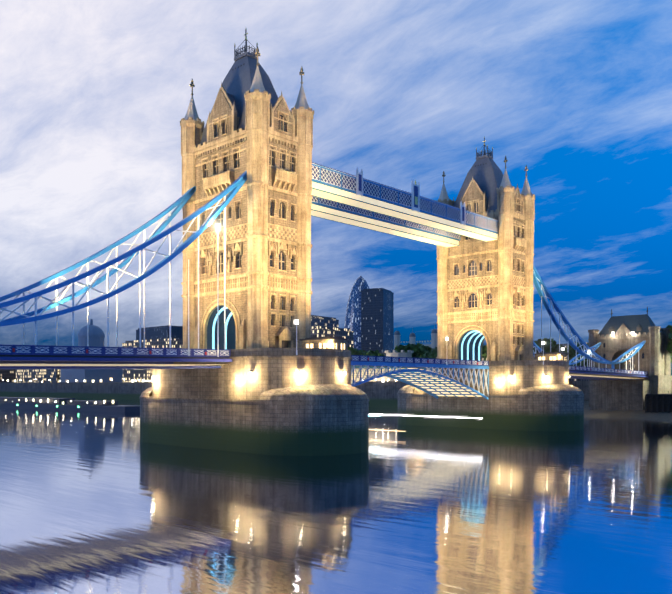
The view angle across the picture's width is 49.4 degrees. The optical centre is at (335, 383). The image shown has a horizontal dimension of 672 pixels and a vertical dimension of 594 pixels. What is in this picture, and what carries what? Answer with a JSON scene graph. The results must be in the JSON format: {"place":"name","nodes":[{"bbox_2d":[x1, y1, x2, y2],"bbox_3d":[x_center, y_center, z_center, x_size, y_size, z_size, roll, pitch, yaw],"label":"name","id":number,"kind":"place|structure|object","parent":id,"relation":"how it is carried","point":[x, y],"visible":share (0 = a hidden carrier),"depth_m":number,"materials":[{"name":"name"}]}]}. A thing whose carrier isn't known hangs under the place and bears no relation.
{"place":"outdoors","nodes":[
{"label":"outdoors","id":0,"kind":"place"},
{"bbox_2d":[0,363,14,382],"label":"city block","id":1,"kind":"structure","parent":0,"point":[7,374],"depth_m":844.51,"materials":[{"name":"black"}]},
{"bbox_2d":[60,319,122,381],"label":"domed building","id":2,"kind":"structure","parent":0,"point":[96,336],"depth_m":637.25,"materials":[{"name":"stone"}]},
{"bbox_2d":[122,338,182,381],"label":"city block","id":3,"kind":"structure","parent":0,"point":[134,375],"depth_m":690.64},
{"bbox_2d":[136,325,182,339],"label":"city block","id":4,"kind":"structure","parent":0,"point":[158,332],"depth_m":994.84,"materials":[{"name":"blue glass"}]},
{"bbox_2d":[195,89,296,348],"bbox_3d":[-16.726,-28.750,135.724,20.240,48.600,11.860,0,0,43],"label":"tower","id":5,"kind":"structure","parent":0,"point":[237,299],"depth_m":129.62,"materials":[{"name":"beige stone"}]},
{"bbox_2d":[200,52,277,143],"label":"tower roof","id":6,"kind":"structure","parent":5,"relation":"on","point":[237,83],"depth_m":133.20,"materials":[{"name":"stone"}]},
{"bbox_2d":[232,30,257,70],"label":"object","id":7,"kind":"structure","parent":6,"relation":"on","point":[238,52],"depth_m":135.02,"materials":[{"name":"grey metal"}]},
{"bbox_2d":[311,315,338,327],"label":"city block","id":8,"kind":"structure","parent":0,"point":[321,320],"depth_m":796.83,"materials":[{"name":"blue glass"}]},
{"bbox_2d":[311,326,353,346],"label":"city block","id":9,"kind":"structure","parent":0,"point":[318,331],"depth_m":589.65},
{"bbox_2d":[0,396,671,593],"bbox_3d":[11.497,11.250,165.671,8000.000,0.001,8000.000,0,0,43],"label":"river water","id":10,"kind":"structure","parent":0,"point":[92,502],"depth_m":63.95,"materials":[{"name":"blue liquid"}]},
{"bbox_2d":[0,397,139,412],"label":"river pontoon","id":11,"kind":"object","parent":10,"relation":"on","point":[51,404],"visible":0.81,"depth_m":312.68,"materials":[{"name":"grey"}]},
{"bbox_2d":[140,357,368,455],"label":"pier","id":12,"kind":"structure","parent":10,"relation":"in","point":[303,428],"depth_m":119.07,"materials":[{"name":"stone"}]},
{"bbox_2d":[0,355,229,358],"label":"bridge deck","id":13,"kind":"structure","parent":12,"relation":"on","point":[78,356],"depth_m":106.29,"materials":[{"name":"metal"}]},
{"bbox_2d":[0,344,230,356],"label":"bridge railing","id":14,"kind":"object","parent":13,"relation":"on","point":[51,348],"depth_m":105.67,"materials":[{"name":"blue metal"}]},
{"bbox_2d":[0,357,231,368],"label":"bridge deck girder","id":15,"kind":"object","parent":13,"relation":"attached to","point":[41,360],"depth_m":111.55,"materials":[{"name":"blue metal"}]},
{"bbox_2d":[0,364,221,365],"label":"span soffit","id":16,"kind":"structure","parent":15,"relation":"attached to","point":[104,364],"depth_m":113.10,"materials":[{"name":"beige"}]},
{"bbox_2d":[139,348,368,402],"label":"pier coping","id":17,"kind":"object","parent":12,"relation":"on","point":[290,352],"visible":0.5,"depth_m":118.18,"materials":[{"name":"stone"}]},
{"bbox_2d":[207,305,234,348],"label":"tower passage","id":18,"kind":"object","parent":17,"relation":"on","point":[231,334],"visible":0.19,"depth_m":136.88,"materials":[{"name":"blue metal"}]},
{"bbox_2d":[212,307,231,348],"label":"light strips","id":19,"kind":"object","parent":17,"relation":"on","point":[213,328],"visible":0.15,"depth_m":135.54,"materials":[{"name":"blue"}]},
{"bbox_2d":[180,47,313,348],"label":"bridge tower","id":20,"kind":"structure","parent":17,"relation":"on","point":[257,133],"depth_m":129.90,"materials":[{"name":"stone"}]},
{"bbox_2d":[0,170,246,325],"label":"suspension chains","id":21,"kind":"object","parent":20,"relation":"attached to","point":[235,186],"visible":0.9,"depth_m":115.53,"materials":[{"name":"blue metal"}]},
{"bbox_2d":[0,196,225,348],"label":"suspension rods","id":22,"kind":"object","parent":21,"relation":"attached to","point":[68,286],"visible":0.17,"depth_m":117.39,"materials":[{"name":"white metal"}]},
{"bbox_2d":[185,66,308,120],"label":"turret spires","id":23,"kind":"object","parent":20,"relation":"on","point":[257,82],"visible":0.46,"depth_m":132.19,"materials":[{"name":"stone"}]},
{"bbox_2d":[275,326,293,347],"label":"tower porch","id":24,"kind":"object","parent":17,"relation":"on","point":[284,333],"visible":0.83,"depth_m":127.87,"materials":[{"name":"stone"}]},
{"bbox_2d":[282,340,287,347],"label":"door","id":25,"kind":"structure","parent":17,"relation":"on","point":[284,344],"depth_m":128.80,"materials":[{"name":"brown wood"}]},
{"bbox_2d":[302,339,347,349],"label":"pier cabin","id":26,"kind":"object","parent":17,"relation":"on","point":[328,342],"depth_m":123.15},
{"bbox_2d":[300,322,349,340],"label":"kiosk roof","id":27,"kind":"structure","parent":17,"relation":"on","point":[314,337],"depth_m":123.71,"materials":[{"name":"grey metal"}]},
{"bbox_2d":[151,319,630,376],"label":"floodlights","id":28,"kind":"object","parent":12,"relation":"attached to","point":[345,371],"visible":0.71,"depth_m":137.28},
{"bbox_2d":[0,380,671,407],"bbox_3d":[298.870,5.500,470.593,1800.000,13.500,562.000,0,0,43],"label":"quay wall","id":29,"kind":"structure","parent":10,"relation":"in","point":[382,394],"depth_m":537.51,"materials":[{"name":"grey stone"}]},
{"bbox_2d":[15,369,59,382],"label":"city block","id":30,"kind":"structure","parent":29,"relation":"on","point":[38,375],"depth_m":802.23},
{"bbox_2d":[348,346,364,354],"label":"tree","id":31,"kind":"object","parent":29,"relation":"on","point":[354,351],"visible":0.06,"depth_m":396.02,"materials":[{"name":"green plant"}]},
{"bbox_2d":[357,350,384,355],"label":"tree","id":32,"kind":"object","parent":29,"relation":"on","point":[370,353],"visible":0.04,"depth_m":378.27,"materials":[{"name":"green plant"}]},
{"bbox_2d":[394,343,427,357],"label":"tree","id":33,"kind":"object","parent":29,"relation":"on","point":[419,349],"visible":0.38,"depth_m":365.43,"materials":[{"name":"green plant"}]},
{"bbox_2d":[419,347,436,358],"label":"tree","id":34,"kind":"object","parent":29,"relation":"on","point":[432,354],"visible":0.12,"depth_m":345.24,"materials":[{"name":"green plant"}]},
{"bbox_2d":[351,350,534,380],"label":"tower of london walls","id":35,"kind":"structure","parent":29,"relation":"on","point":[396,354],"depth_m":356.99,"materials":[{"name":"stone"}]},
{"bbox_2d":[482,345,486,360],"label":"tree","id":36,"kind":"object","parent":29,"relation":"on","point":[484,355],"depth_m":324.96,"materials":[{"name":"green plant"}]},
{"bbox_2d":[482,343,486,357],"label":"tree","id":37,"kind":"object","parent":29,"relation":"on","point":[483,349],"visible":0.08,"depth_m":334.70,"materials":[{"name":"green plant"}]},
{"bbox_2d":[533,337,565,358],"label":"tree","id":38,"kind":"object","parent":29,"relation":"on","point":[554,347],"visible":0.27,"depth_m":308.81,"materials":[{"name":"green plant"}]},
{"bbox_2d":[561,341,588,380],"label":"tree","id":39,"kind":"object","parent":29,"relation":"on","point":[570,350],"depth_m":295.84,"materials":[{"name":"green plant"}]},
{"bbox_2d":[666,325,671,353],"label":"tree","id":40,"kind":"object","parent":29,"relation":"on","point":[669,348],"visible":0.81,"depth_m":259.46,"materials":[{"name":"green plant"}]},
{"bbox_2d":[369,414,481,418],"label":"light trail","id":41,"kind":"object","parent":10,"relation":"on","point":[424,416],"visible":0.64,"depth_m":158.00,"materials":[{"name":"white"}]},
{"bbox_2d":[398,366,583,430],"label":"pier","id":42,"kind":"structure","parent":10,"relation":"in","point":[543,413],"depth_m":179.25,"materials":[{"name":"stone"}]},
{"bbox_2d":[188,228,630,369],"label":"lamp posts","id":43,"kind":"object","parent":42,"relation":"on","point":[296,325],"visible":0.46,"depth_m":120.26,"materials":[{"name":"metal"}]},
{"bbox_2d":[2,224,632,381],"bbox_3d":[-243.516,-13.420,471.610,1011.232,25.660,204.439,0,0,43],"label":"lamps","id":44,"kind":"object","parent":43,"relation":"attached to","point":[236,378],"depth_m":177.28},
{"bbox_2d":[397,360,583,395],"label":"pier coping","id":45,"kind":"object","parent":42,"relation":"on","point":[512,363],"visible":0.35,"depth_m":178.03,"materials":[{"name":"stone"}]},
{"bbox_2d":[459,330,484,360],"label":"ribs","id":46,"kind":"object","parent":45,"relation":"on","point":[465,343],"visible":0.31,"depth_m":198.28,"materials":[{"name":"blue metal"}]},
{"bbox_2d":[461,330,483,360],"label":"light strips","id":47,"kind":"object","parent":45,"relation":"on","point":[476,331],"visible":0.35,"depth_m":197.42,"materials":[{"name":"blue"}]},
{"bbox_2d":[436,156,534,360],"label":"bridge tower","id":48,"kind":"structure","parent":45,"relation":"on","point":[509,244],"depth_m":189.71,"materials":[{"name":"stone"}]},
{"bbox_2d":[311,164,497,246],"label":"high-level walkway","id":49,"kind":"structure","parent":48,"relation":"attached to","point":[373,217],"depth_m":161.87,"materials":[{"name":"blue metal"}]},
{"bbox_2d":[311,182,497,246],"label":"walkway soffit","id":50,"kind":"structure","parent":49,"relation":"attached to","point":[329,196],"depth_m":164.39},
{"bbox_2d":[312,163,497,238],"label":"walkway lattice","id":51,"kind":"object","parent":49,"relation":"on","point":[358,192],"visible":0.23,"depth_m":160.28,"materials":[{"name":"white paint"}]},
{"bbox_2d":[415,179,417,204],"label":"walkway crest","id":52,"kind":"object","parent":51,"relation":"attached to","point":[416,200],"visible":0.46,"depth_m":159.96,"materials":[{"name":"teal metal"}]},
{"bbox_2d":[439,169,531,200],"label":"turret spires","id":53,"kind":"object","parent":48,"relation":"on","point":[505,182],"visible":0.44,"depth_m":192.07,"materials":[{"name":"stone"}]},
{"bbox_2d":[515,344,524,359],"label":"tower porch","id":54,"kind":"object","parent":45,"relation":"on","point":[519,349],"visible":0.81,"depth_m":187.72,"materials":[{"name":"stone"}]},
{"bbox_2d":[533,351,568,354],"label":"kiosk roof","id":55,"kind":"structure","parent":45,"relation":"on","point":[551,353],"depth_m":183.27,"materials":[{"name":"grey metal"}]},
{"bbox_2d":[535,354,567,360],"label":"pier cabin","id":56,"kind":"object","parent":45,"relation":"on","point":[558,357],"depth_m":183.18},
{"bbox_2d":[584,401,671,419],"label":"riverbank","id":57,"kind":"structure","parent":10,"relation":"on","point":[640,414],"depth_m":249.13,"materials":[{"name":"grey stone"}]},
{"bbox_2d":[589,327,671,409],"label":"abutment","id":58,"kind":"object","parent":10,"relation":"on","point":[617,394],"depth_m":259.27,"materials":[{"name":"beige stone"}]},
{"bbox_2d":[569,370,646,376],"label":"bridge deck","id":59,"kind":"structure","parent":58,"relation":"on","point":[600,372],"depth_m":242.84,"materials":[{"name":"metal"}]},
{"bbox_2d":[533,264,645,368],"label":"span chains","id":60,"kind":"object","parent":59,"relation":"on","point":[566,322],"visible":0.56,"depth_m":216.24,"materials":[{"name":"blue metal"}]},
{"bbox_2d":[533,269,638,370],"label":"suspension rods","id":61,"kind":"object","parent":60,"relation":"attached to","point":[567,334],"visible":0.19,"depth_m":213.83,"materials":[{"name":"metal"}]},
{"bbox_2d":[569,371,647,379],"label":"deck girder","id":62,"kind":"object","parent":59,"relation":"on","point":[587,377],"depth_m":238.37,"materials":[{"name":"metal"}]},
{"bbox_2d":[569,374,643,378],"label":"span soffit","id":63,"kind":"structure","parent":62,"relation":"attached to","point":[604,376],"depth_m":237.30,"materials":[{"name":"beige"}]},
{"bbox_2d":[569,365,647,374],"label":"bridge parapet","id":64,"kind":"structure","parent":59,"relation":"on","point":[600,370],"depth_m":230.94,"materials":[{"name":"blue metal"}]},
{"bbox_2d":[569,366,646,373],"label":"parapet ornament","id":65,"kind":"object","parent":64,"relation":"attached to","point":[637,372],"visible":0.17,"depth_m":233.78,"materials":[{"name":"metal"}]},
{"bbox_2d":[599,314,655,335],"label":"abutment tower roof","id":66,"kind":"structure","parent":58,"relation":"on","point":[632,323],"depth_m":265.21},
{"bbox_2d":[588,307,671,370],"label":"stone trim","id":67,"kind":"structure","parent":58,"relation":"attached to","point":[623,330],"depth_m":262.48,"materials":[{"name":"beige stone"}]},
{"bbox_2d":[645,391,671,412],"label":"timber jetty","id":68,"kind":"object","parent":10,"relation":"in","point":[657,403],"visible":0.79,"depth_m":244.59,"materials":[{"name":"black wood"}]},
{"bbox_2d":[0,0,671,375],"label":"sky","id":69,"kind":"structure","parent":0,"point":[95,95],"materials":[{"name":"blue"}]},
{"bbox_2d":[344,276,369,349],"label":"skyscraper","id":70,"kind":"structure","parent":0,"point":[353,317],"depth_m":1204.89,"materials":[{"name":"blue glass"}]},
{"bbox_2d":[361,288,393,351],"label":"slab tower","id":71,"kind":"structure","parent":0,"point":[377,318],"depth_m":931.48,"materials":[{"name":"blue glass"}]},
{"bbox_2d":[394,333,436,348],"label":"white tower","id":72,"kind":"structure","parent":0,"point":[433,341],"depth_m":606.15,"materials":[{"name":"stone"}]},
{"bbox_2d":[394,323,436,336],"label":"white tower cupolas","id":73,"kind":"object","parent":72,"relation":"on","point":[434,330],"visible":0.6,"depth_m":611.42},
{"bbox_2d":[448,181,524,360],"bbox_3d":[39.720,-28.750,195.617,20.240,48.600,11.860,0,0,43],"label":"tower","id":74,"kind":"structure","parent":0,"point":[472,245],"depth_m":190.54,"materials":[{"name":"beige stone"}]},
{"bbox_2d":[453,155,502,212],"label":"tower roof","id":75,"kind":"structure","parent":74,"relation":"on","point":[488,177],"depth_m":192.75,"materials":[{"name":"stone"}]},
{"bbox_2d":[475,138,492,166],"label":"cresting","id":76,"kind":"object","parent":75,"relation":"on","point":[484,152],"visible":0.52,"depth_m":195.39,"materials":[{"name":"grey metal"}]},
{"bbox_2d":[560,343,634,380],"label":"city block","id":77,"kind":"structure","parent":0,"point":[628,360],"depth_m":571.61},
{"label":"bascule road","id":78,"kind":"structure","parent":0,"visible":0},
{"bbox_2d":[351,361,488,399],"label":"bascule girders","id":79,"kind":"object","parent":78,"relation":"on","point":[408,372],"visible":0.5,"depth_m":173.04,"materials":[{"name":"blue metal"}]},
{"bbox_2d":[351,368,481,396],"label":"bascule underside","id":80,"kind":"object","parent":79,"relation":"attached to","point":[427,384],"depth_m":180.69,"materials":[{"name":"beige metal"}]},
{"bbox_2d":[351,365,488,394],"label":"lattice bracing","id":81,"kind":"object","parent":79,"relation":"attached to","point":[455,371],"visible":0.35,"depth_m":172.00,"materials":[{"name":"blue metal"}]},
{"bbox_2d":[351,355,488,365],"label":"bridge railing","id":82,"kind":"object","parent":79,"relation":"on","point":[411,361],"depth_m":160.89,"materials":[{"name":"blue metal"}]},
{"bbox_2d":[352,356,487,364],"bbox_3d":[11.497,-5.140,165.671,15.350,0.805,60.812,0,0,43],"label":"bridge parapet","id":83,"kind":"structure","parent":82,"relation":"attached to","point":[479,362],"depth_m":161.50,"materials":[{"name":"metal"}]}
]}

